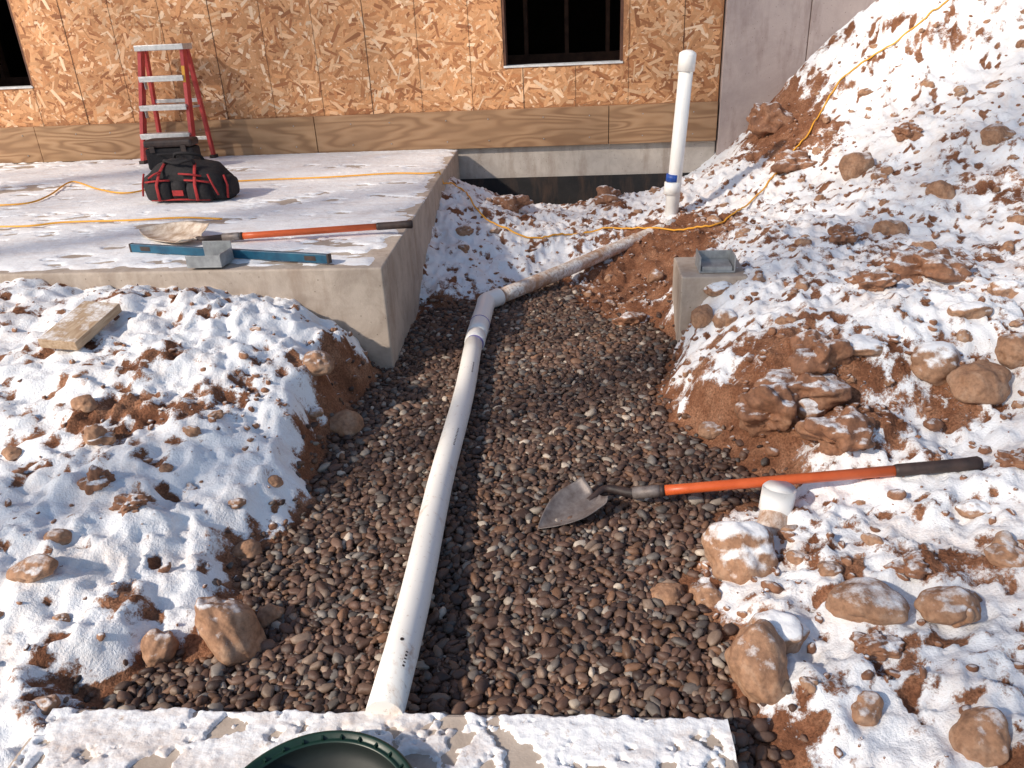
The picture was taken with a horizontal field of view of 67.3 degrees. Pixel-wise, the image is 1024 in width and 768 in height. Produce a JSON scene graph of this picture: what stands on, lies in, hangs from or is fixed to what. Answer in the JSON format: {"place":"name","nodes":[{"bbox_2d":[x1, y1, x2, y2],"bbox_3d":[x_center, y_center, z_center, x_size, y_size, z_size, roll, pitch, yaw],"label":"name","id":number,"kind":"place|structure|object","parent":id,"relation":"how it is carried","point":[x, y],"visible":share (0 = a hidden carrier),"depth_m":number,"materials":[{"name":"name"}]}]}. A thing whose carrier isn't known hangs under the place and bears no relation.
{"place":"outdoors","nodes":[
{"label":"outdoors","id":0,"kind":"place"},
{"bbox_2d":[63,271,807,767],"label":"gravel","id":1,"kind":"structure","parent":0,"point":[547,333],"depth_m":2.33,"materials":[{"name":"gravel"}]},
{"bbox_2d":[256,603,284,627],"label":"rock","id":2,"kind":"object","parent":1,"relation":"on","point":[268,614],"visible":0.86,"depth_m":2.10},
{"bbox_2d":[365,219,675,714],"bbox_3d":[0.042,-0.214,3.632,0.889,0.207,4.292,6,26,19],"label":"pvc drain pipe","id":3,"kind":"object","parent":1,"relation":"on","point":[391,688],"visible":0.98,"depth_m":2.42,"materials":[{"name":"white plastic"}]},
{"bbox_2d":[612,311,649,328],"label":"rock","id":4,"kind":"object","parent":1,"relation":"on","point":[630,318],"visible":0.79,"depth_m":3.97,"materials":[{"name":"stone"}]},
{"bbox_2d":[650,582,684,605],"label":"rock","id":5,"kind":"object","parent":1,"relation":"on","point":[668,593],"visible":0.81,"depth_m":2.10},
{"bbox_2d":[538,456,983,528],"bbox_3d":[0.739,0.302,2.416,1.324,0.224,0.188,-1,25,3],"label":"shovel","id":6,"kind":"object","parent":1,"relation":"on","point":[578,499],"visible":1,"depth_m":2.42,"materials":[{"name":"metal"}]},
{"bbox_2d":[0,0,1023,767],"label":"ground","id":7,"kind":"structure","parent":0,"point":[144,376],"depth_m":2.72,"materials":[{"name":"snow"}]},
{"bbox_2d":[1,446,21,460],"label":"rock","id":8,"kind":"object","parent":7,"relation":"on","point":[9,453],"visible":1,"depth_m":2.48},
{"bbox_2d":[6,553,58,582],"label":"rock","id":9,"kind":"object","parent":7,"relation":"on","point":[34,568],"visible":0.99,"depth_m":2.02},
{"bbox_2d":[31,694,60,714],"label":"rock","id":10,"kind":"object","parent":7,"relation":"on","point":[46,705],"visible":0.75,"depth_m":1.76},
{"bbox_2d":[43,528,71,544],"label":"rock","id":11,"kind":"object","parent":7,"relation":"on","point":[61,536],"visible":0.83,"depth_m":2.15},
{"bbox_2d":[52,613,70,621],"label":"rock","id":12,"kind":"object","parent":7,"relation":"on","point":[64,617],"visible":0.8,"depth_m":1.98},
{"bbox_2d":[38,301,121,350],"bbox_3d":[-1.688,-0.233,3.017,0.156,0.038,0.300,5,36,7],"label":"wood offcut","id":13,"kind":"object","parent":7,"relation":"on","point":[80,326],"visible":1,"depth_m":2.98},
{"bbox_2d":[70,394,97,412],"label":"rock","id":14,"kind":"object","parent":7,"relation":"on","point":[86,403],"visible":1,"depth_m":2.61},
{"bbox_2d":[83,424,107,445],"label":"rock","id":15,"kind":"object","parent":7,"relation":"on","point":[94,431],"visible":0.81,"depth_m":2.49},
{"bbox_2d":[77,465,115,494],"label":"rock","id":16,"kind":"object","parent":7,"relation":"on","point":[96,478],"visible":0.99,"depth_m":2.31,"materials":[{"name":"stone"}]},
{"bbox_2d":[109,492,150,516],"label":"rock","id":17,"kind":"object","parent":7,"relation":"on","point":[123,503],"visible":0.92,"depth_m":2.26,"materials":[{"name":"stone"}]},
{"bbox_2d":[140,628,178,667],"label":"rock","id":18,"kind":"object","parent":7,"relation":"on","point":[157,646],"visible":0.94,"depth_m":1.96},
{"bbox_2d":[159,463,173,471],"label":"rock","id":19,"kind":"object","parent":7,"relation":"on","point":[167,467],"visible":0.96,"depth_m":2.44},
{"bbox_2d":[0,150,459,369],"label":"concrete slab","id":20,"kind":"structure","parent":7,"relation":"on","point":[373,307],"depth_m":3.55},
{"bbox_2d":[0,217,221,227],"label":"extension cord","id":21,"kind":"object","parent":20,"relation":"on","point":[50,223],"visible":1,"depth_m":4.47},
{"bbox_2d":[185,240,234,267],"bbox_3d":[-1.391,-0.597,3.536,0.164,0.090,0.140,0,25,6],"label":"post bracket","id":22,"kind":"object","parent":20,"relation":"on","point":[218,254],"visible":1,"depth_m":3.51,"materials":[{"name":"metal"}]},
{"bbox_2d":[0,149,456,271],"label":"snow cover","id":23,"kind":"object","parent":20,"relation":"on","point":[26,249],"visible":0.8,"depth_m":4.79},
{"bbox_2d":[143,136,200,169],"bbox_3d":[-2.742,-1.857,6.212,0.390,0.235,0.225,-3,25,0],"label":"tool case","id":24,"kind":"object","parent":23,"relation":"on","point":[159,150],"visible":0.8,"depth_m":6.14,"materials":[{"name":"black plastic"}]},
{"bbox_2d":[133,43,217,164],"bbox_3d":[-2.907,-2.354,6.495,0.556,0.937,0.360,3,26,11],"label":"step ladder","id":25,"kind":"object","parent":23,"relation":"on","point":[144,62],"visible":0.82,"depth_m":6.43,"materials":[{"name":"red plastic"}]},
{"bbox_2d":[142,151,239,201],"bbox_3d":[-2.079,-1.345,4.968,0.572,0.302,0.321,1,25,8],"label":"tool bag","id":26,"kind":"object","parent":23,"relation":"on","point":[174,178],"visible":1,"depth_m":4.88,"materials":[{"name":"black fabric"}]},
{"bbox_2d":[128,243,331,263],"bbox_3d":[-1.358,-0.623,3.650,1.138,0.042,0.026,6,26,18],"label":"spirit level","id":27,"kind":"object","parent":23,"relation":"on","point":[244,253],"visible":0.92,"depth_m":3.60,"materials":[{"name":"blue metal"}]},
{"bbox_2d":[304,256,315,260],"bbox_3d":[-0.914,-0.576,3.504,0.060,0.022,0.025,6,26,18],"label":"vial window","id":28,"kind":"structure","parent":27,"relation":"in","point":[308,258],"depth_m":3.49,"materials":[{"name":"grey plastic"}]},
{"bbox_2d":[139,220,412,242],"bbox_3d":[-1.312,-0.781,3.925,1.592,0.089,0.352,2,25,11],"label":"shovel","id":29,"kind":"object","parent":23,"relation":"on","point":[179,232],"visible":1,"depth_m":3.90,"materials":[{"name":"metal"}]},
{"bbox_2d":[194,596,267,666],"bbox_3d":[-0.736,0.662,2.032,0.192,0.236,0.161,14,30,32],"label":"rock","id":30,"kind":"object","parent":7,"relation":"on","point":[231,632],"visible":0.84,"depth_m":1.96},
{"bbox_2d":[227,498,245,508],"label":"rock","id":31,"kind":"object","parent":7,"relation":"on","point":[236,503],"visible":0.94,"depth_m":2.40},
{"bbox_2d":[232,539,262,559],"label":"rock","id":32,"kind":"object","parent":7,"relation":"on","point":[250,548],"visible":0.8,"depth_m":2.34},
{"bbox_2d":[268,475,283,487],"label":"rock","id":33,"kind":"object","parent":7,"relation":"on","point":[275,481],"visible":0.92,"depth_m":2.53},
{"bbox_2d":[303,350,333,375],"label":"rock","id":34,"kind":"object","parent":7,"relation":"on","point":[318,363],"visible":0.91,"depth_m":3.02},
{"bbox_2d":[330,409,363,437],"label":"rock","id":35,"kind":"object","parent":7,"relation":"on","point":[344,422],"visible":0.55,"depth_m":3.02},
{"bbox_2d":[13,141,714,178],"bbox_3d":[-2.741,-1.638,7.221,9.000,1.001,0.238,0,25,6],"label":"foundation","id":36,"kind":"object","parent":7,"relation":"on","point":[578,160],"visible":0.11,"depth_m":6.63,"materials":[{"name":"concrete"}]},
{"bbox_2d":[0,127,43,162],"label":"sill board","id":37,"kind":"object","parent":36,"relation":"on","point":[16,146],"visible":1,"depth_m":6.96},
{"bbox_2d":[34,116,318,161],"bbox_3d":[-2.985,-2.166,6.828,2.571,0.307,0.042,0,25,6],"label":"sill board","id":38,"kind":"object","parent":36,"relation":"on","point":[230,137],"visible":0.94,"depth_m":6.79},
{"bbox_2d":[106,3,134,120],"bbox_3d":[-3.376,-3.120,6.434,0.003,1.792,0.001,0,25,5],"label":"seam","id":39,"kind":"object","parent":38,"relation":"on","point":[120,62],"visible":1,"depth_m":6.60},
{"bbox_2d":[314,105,608,152],"bbox_3d":[-0.446,-2.171,6.577,2.521,0.307,0.038,0,25,6],"label":"sill board","id":40,"kind":"object","parent":36,"relation":"on","point":[533,127],"visible":1,"depth_m":6.55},
{"bbox_2d":[308,0,324,115],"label":"seam","id":41,"kind":"object","parent":40,"relation":"on","point":[316,56],"visible":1,"depth_m":6.44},
{"bbox_2d":[0,58,720,127],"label":"wall panel","id":42,"kind":"structure","parent":40,"relation":"on","point":[712,97],"depth_m":6.55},
{"bbox_2d":[0,85,32,89],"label":"window sill","id":43,"kind":"structure","parent":42,"relation":"attached to","point":[16,87],"depth_m":6.77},
{"bbox_2d":[7,0,32,85],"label":"jamb","id":44,"kind":"object","parent":43,"relation":"on","point":[19,42],"visible":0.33,"depth_m":6.61,"materials":[{"name":"brown wood"}]},
{"bbox_2d":[56,0,89,124],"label":"seam","id":45,"kind":"object","parent":42,"relation":"attached to","point":[72,61],"visible":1,"depth_m":6.63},
{"bbox_2d":[9,0,503,86],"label":"wall panel","id":46,"kind":"structure","parent":42,"relation":"on","point":[499,17],"depth_m":6.42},
{"bbox_2d":[504,60,622,67],"bbox_3d":[0.423,-2.647,6.364,0.974,0.016,0.162,0,25,6],"label":"window sill","id":47,"kind":"structure","parent":42,"relation":"attached to","point":[564,64],"depth_m":6.30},
{"bbox_2d":[501,0,507,65],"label":"jamb","id":48,"kind":"object","parent":47,"relation":"on","point":[504,31],"visible":1,"depth_m":6.28,"materials":[{"name":"brown wood"}]},
{"bbox_2d":[620,0,623,60],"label":"jamb","id":49,"kind":"object","parent":47,"relation":"on","point":[621,27],"visible":1,"depth_m":6.18,"materials":[{"name":"brown wood"}]},
{"bbox_2d":[623,0,724,61],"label":"wall panel","id":50,"kind":"structure","parent":42,"relation":"on","point":[626,11],"depth_m":6.11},
{"bbox_2d":[460,173,688,204],"bbox_3d":[0.438,-1.472,6.848,2.600,0.738,0.010,0,25,6],"label":"waterproofing","id":51,"kind":"object","parent":36,"relation":"attached to","point":[557,190],"visible":0.07,"depth_m":6.73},
{"bbox_2d":[609,101,717,143],"bbox_3d":[1.253,-2.173,6.407,0.882,0.307,0.040,0,25,6],"label":"sill board","id":52,"kind":"object","parent":36,"relation":"on","point":[632,123],"visible":1,"depth_m":6.39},
{"bbox_2d":[8,707,738,767],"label":"concrete footing","id":53,"kind":"object","parent":7,"relation":"on","point":[173,737],"visible":0.91,"depth_m":1.65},
{"bbox_2d":[245,730,412,767],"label":"green basin","id":54,"kind":"object","parent":53,"relation":"in","point":[338,749],"visible":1,"depth_m":1.59,"materials":[{"name":"plastic"}]},
{"bbox_2d":[455,225,472,235],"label":"rock","id":55,"kind":"object","parent":7,"relation":"on","point":[464,230],"visible":1,"depth_m":5.04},
{"bbox_2d":[0,0,948,238],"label":"extension cord","id":56,"kind":"object","parent":7,"relation":"on","point":[730,215],"visible":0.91,"depth_m":5.48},
{"bbox_2d":[0,0,1023,767],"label":"soil clods","id":57,"kind":"object","parent":7,"relation":"on","point":[930,424],"visible":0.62,"depth_m":2.72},
{"bbox_2d":[493,194,532,213],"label":"rock","id":58,"kind":"object","parent":7,"relation":"on","point":[512,203],"visible":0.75,"depth_m":5.74,"materials":[{"name":"stone"}]},
{"bbox_2d":[85,0,1023,693],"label":"cobbles","id":59,"kind":"object","parent":7,"relation":"on","point":[807,682],"visible":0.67,"depth_m":3.72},
{"bbox_2d":[593,185,620,204],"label":"rock","id":60,"kind":"object","parent":7,"relation":"on","point":[606,194],"visible":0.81,"depth_m":6.00,"materials":[{"name":"stone"}]},
{"bbox_2d":[664,50,695,216],"bbox_3d":[1.112,-1.564,5.144,0.173,1.233,0.110,-3,25,0],"label":"pvc standpipe","id":61,"kind":"object","parent":7,"relation":"on","point":[686,70],"visible":0.94,"depth_m":5.06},
{"bbox_2d":[691,304,713,328],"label":"rock","id":62,"kind":"object","parent":7,"relation":"on","point":[702,316],"visible":0.9,"depth_m":3.41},
{"bbox_2d":[689,582,720,607],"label":"rock","id":63,"kind":"object","parent":7,"relation":"on","point":[707,595],"visible":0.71,"depth_m":2.08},
{"bbox_2d":[672,257,747,342],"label":"concrete pier","id":64,"kind":"structure","parent":7,"relation":"on","point":[690,284],"depth_m":3.61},
{"bbox_2d":[695,248,735,272],"bbox_3d":[0.960,-0.584,3.633,0.164,0.077,0.150,0,25,6],"label":"post bracket","id":65,"kind":"object","parent":64,"relation":"on","point":[715,261],"visible":1,"depth_m":3.63,"materials":[{"name":"metal"}]},
{"bbox_2d":[698,421,722,438],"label":"rock","id":66,"kind":"object","parent":7,"relation":"on","point":[709,430],"visible":0.93,"depth_m":2.83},
{"bbox_2d":[703,281,731,296],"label":"rock","id":67,"kind":"object","parent":7,"relation":"on","point":[714,289],"visible":0.9,"depth_m":3.52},
{"bbox_2d":[712,308,737,328],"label":"rock","id":68,"kind":"object","parent":7,"relation":"on","point":[722,317],"visible":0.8,"depth_m":3.27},
{"bbox_2d":[701,521,777,584],"bbox_3d":[0.645,0.484,2.192,0.205,0.193,0.204,-3,25,0],"label":"rock","id":69,"kind":"object","parent":7,"relation":"on","point":[740,553],"visible":0.88,"depth_m":2.13,"materials":[{"name":"rock"},{"name":"snow"}]},
{"bbox_2d":[724,619,788,704],"bbox_3d":[0.578,0.657,1.798,0.150,0.191,0.179,-3,25,0],"label":"rock","id":70,"kind":"object","parent":7,"relation":"on","point":[755,655],"visible":0.88,"depth_m":1.75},
{"bbox_2d":[734,382,799,436],"bbox_3d":[0.901,0.093,2.689,0.240,0.252,0.200,7,27,20],"label":"rock","id":71,"kind":"object","parent":7,"relation":"on","point":[764,409],"visible":0.88,"depth_m":2.62,"materials":[{"name":"stone"}]},
{"bbox_2d":[746,102,793,138],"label":"rock","id":72,"kind":"object","parent":7,"relation":"on","point":[764,119],"visible":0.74,"depth_m":5.84,"materials":[{"name":"stone"}]},
{"bbox_2d":[757,480,796,535],"bbox_3d":[0.787,0.405,2.331,0.099,0.173,0.209,13,29,30],"label":"pvc pipe stub","id":73,"kind":"object","parent":7,"relation":"on","point":[776,503],"visible":0.68,"depth_m":2.31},
{"bbox_2d":[748,609,809,653],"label":"rock","id":74,"kind":"object","parent":7,"relation":"on","point":[793,631],"visible":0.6,"depth_m":1.85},
{"bbox_2d":[770,149,817,173],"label":"rock","id":75,"kind":"object","parent":7,"relation":"on","point":[787,161],"visible":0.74,"depth_m":5.23,"materials":[{"name":"stone"}]},
{"bbox_2d":[714,0,876,154],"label":"concrete wall","id":76,"kind":"structure","parent":7,"relation":"on","point":[764,47],"depth_m":6.07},
{"bbox_2d":[786,550,807,564],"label":"rock","id":77,"kind":"object","parent":7,"relation":"on","point":[795,557],"visible":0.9,"depth_m":2.13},
{"bbox_2d":[754,368,851,410],"bbox_3d":[1.001,0.029,2.695,0.330,0.167,0.218,-3,25,0],"label":"rock","id":78,"kind":"object","parent":7,"relation":"on","point":[827,391],"visible":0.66,"depth_m":2.63,"materials":[{"name":"rock"},{"name":"snow"}]},
{"bbox_2d":[797,398,829,418],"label":"rock","id":79,"kind":"object","parent":7,"relation":"on","point":[808,407],"visible":0.51,"depth_m":2.62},
{"bbox_2d":[788,329,853,375],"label":"rock","id":80,"kind":"object","parent":7,"relation":"on","point":[815,352],"visible":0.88,"depth_m":2.66,"materials":[{"name":"stone"}]},
{"bbox_2d":[817,561,843,576],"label":"rock","id":81,"kind":"object","parent":7,"relation":"on","point":[830,568],"visible":0.98,"depth_m":2.01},
{"bbox_2d":[794,405,875,455],"bbox_3d":[1.056,0.161,2.473,0.256,0.175,0.230,-3,25,0],"label":"rock","id":82,"kind":"object","parent":7,"relation":"on","point":[844,430],"visible":0.97,"depth_m":2.41,"materials":[{"name":"rock"},{"name":"snow"}]},
{"bbox_2d":[827,223,858,245],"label":"rock","id":83,"kind":"object","parent":7,"relation":"on","point":[840,234],"visible":0.86,"depth_m":3.82,"materials":[{"name":"stone"}]},
{"bbox_2d":[838,152,874,180],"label":"rock","id":84,"kind":"object","parent":7,"relation":"on","point":[852,165],"visible":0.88,"depth_m":4.81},
{"bbox_2d":[845,334,887,356],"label":"rock","id":85,"kind":"object","parent":7,"relation":"on","point":[862,345],"visible":0.69,"depth_m":2.67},
{"bbox_2d":[851,691,883,725],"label":"rock","id":86,"kind":"object","parent":7,"relation":"on","point":[866,707],"visible":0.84,"depth_m":1.66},
{"bbox_2d":[825,577,909,625],"bbox_3d":[0.872,0.546,1.897,0.193,0.108,0.146,-3,25,0],"label":"rock","id":87,"kind":"object","parent":7,"relation":"on","point":[873,601],"visible":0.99,"depth_m":1.85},
{"bbox_2d":[844,270,900,291],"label":"rock","id":88,"kind":"object","parent":7,"relation":"on","point":[878,280],"visible":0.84,"depth_m":3.09,"materials":[{"name":"stone"}]},
{"bbox_2d":[849,630,904,661],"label":"rock","id":89,"kind":"object","parent":7,"relation":"on","point":[876,645],"visible":1,"depth_m":1.79,"materials":[{"name":"stone"}]},
{"bbox_2d":[871,219,908,235],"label":"rock","id":90,"kind":"object","parent":7,"relation":"on","point":[887,227],"visible":0.62,"depth_m":3.96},
{"bbox_2d":[891,122,923,141],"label":"rock","id":91,"kind":"object","parent":7,"relation":"on","point":[911,131],"visible":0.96,"depth_m":4.83,"materials":[{"name":"stone"}]},
{"bbox_2d":[883,549,938,578],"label":"rock","id":92,"kind":"object","parent":7,"relation":"on","point":[912,564],"visible":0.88,"depth_m":1.98,"materials":[{"name":"stone"}]},
{"bbox_2d":[883,247,973,283],"bbox_3d":[1.786,-0.483,3.305,0.360,0.180,0.278,-3,25,0],"label":"rock","id":93,"kind":"object","parent":7,"relation":"on","point":[942,264],"visible":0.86,"depth_m":3.26,"materials":[{"name":"stone"}]},
{"bbox_2d":[910,341,965,385],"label":"rock","id":94,"kind":"object","parent":7,"relation":"on","point":[935,363],"visible":0.79,"depth_m":2.61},
{"bbox_2d":[925,180,955,198],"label":"rock","id":95,"kind":"object","parent":7,"relation":"on","point":[941,189],"visible":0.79,"depth_m":4.22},
{"bbox_2d":[914,586,980,624],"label":"rock","id":96,"kind":"object","parent":7,"relation":"on","point":[946,605],"visible":0.98,"depth_m":1.83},
{"bbox_2d":[947,301,992,319],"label":"rock","id":97,"kind":"object","parent":7,"relation":"on","point":[974,310],"visible":0.92,"depth_m":2.73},
{"bbox_2d":[955,499,991,518],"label":"rock","id":98,"kind":"object","parent":7,"relation":"on","point":[971,509],"visible":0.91,"depth_m":2.14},
{"bbox_2d":[946,360,1011,404],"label":"rock","id":99,"kind":"object","parent":7,"relation":"on","point":[981,382],"visible":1,"depth_m":2.50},
{"bbox_2d":[949,706,1010,767],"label":"rock","id":100,"kind":"object","parent":7,"relation":"on","point":[980,735],"visible":0.92,"depth_m":1.54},
{"bbox_2d":[980,123,1015,145],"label":"rock","id":101,"kind":"object","parent":7,"relation":"on","point":[994,133],"visible":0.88,"depth_m":4.40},
{"bbox_2d":[984,543,1023,567],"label":"rock","id":102,"kind":"object","parent":7,"relation":"on","point":[999,555],"visible":0.93,"depth_m":1.95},
{"bbox_2d":[987,279,1023,298],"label":"rock","id":103,"kind":"object","parent":7,"relation":"on","point":[1009,288],"visible":0.77,"depth_m":2.90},
{"bbox_2d":[994,332,1023,369],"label":"rock","id":104,"kind":"object","parent":7,"relation":"on","point":[1009,351],"visible":0.95,"depth_m":2.54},
{"bbox_2d":[994,448,1023,468],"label":"rock","id":105,"kind":"object","parent":7,"relation":"on","point":[1011,458],"visible":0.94,"depth_m":2.21,"materials":[{"name":"stone"}]},
{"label":"room floor","id":106,"kind":"structure","parent":0,"visible":0},
{"bbox_2d":[0,0,27,77],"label":"side wall","id":107,"kind":"structure","parent":106,"relation":"on","point":[11,49],"depth_m":10.56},
{"bbox_2d":[0,50,619,86],"bbox_3d":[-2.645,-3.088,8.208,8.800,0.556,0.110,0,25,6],"label":"bottom plate","id":108,"kind":"object","parent":106,"relation":"on","point":[512,60],"depth_m":7.76,"materials":[{"name":"brown wood"}]},
{"bbox_2d":[523,0,528,54],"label":"stud","id":109,"kind":"object","parent":108,"relation":"on","point":[525,21],"depth_m":7.66,"materials":[{"name":"brown wood"}]},
{"bbox_2d":[564,0,568,52],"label":"stud","id":110,"kind":"object","parent":108,"relation":"on","point":[566,15],"depth_m":7.62,"materials":[{"name":"brown wood"}]},
{"bbox_2d":[605,0,609,50],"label":"stud","id":111,"kind":"object","parent":108,"relation":"on","point":[607,39],"depth_m":7.60,"materials":[{"name":"brown wood"}]},
{"bbox_2d":[505,0,620,54],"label":"back wall","id":112,"kind":"structure","parent":106,"relation":"on","point":[587,26],"depth_m":10.62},
{"bbox_3d":[-2.894,-4.704,5.722,9.000,1.969,0.140,0,25,6],"label":"wall panel","id":113,"kind":"object","parent":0,"visible":0},
{"bbox_2d":[206,1,228,118],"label":"seam","id":114,"kind":"object","parent":113,"relation":"attached to","point":[217,59],"visible":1,"depth_m":6.51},
{"bbox_2d":[257,2,275,113],"bbox_3d":[-2.086,-3.122,6.306,0.003,1.792,0.001,1,25,7],"label":"seam","id":115,"kind":"object","parent":113,"relation":"attached to","point":[266,57],"visible":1,"depth_m":6.48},
{"bbox_2d":[0,0,722,127],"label":"wood strands","id":116,"kind":"object","parent":113,"relation":"attached to","point":[103,85],"visible":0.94,"depth_m":6.44},
{"bbox_2d":[360,0,373,113],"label":"seam","id":117,"kind":"object","parent":113,"relation":"attached to","point":[366,55],"visible":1,"depth_m":6.40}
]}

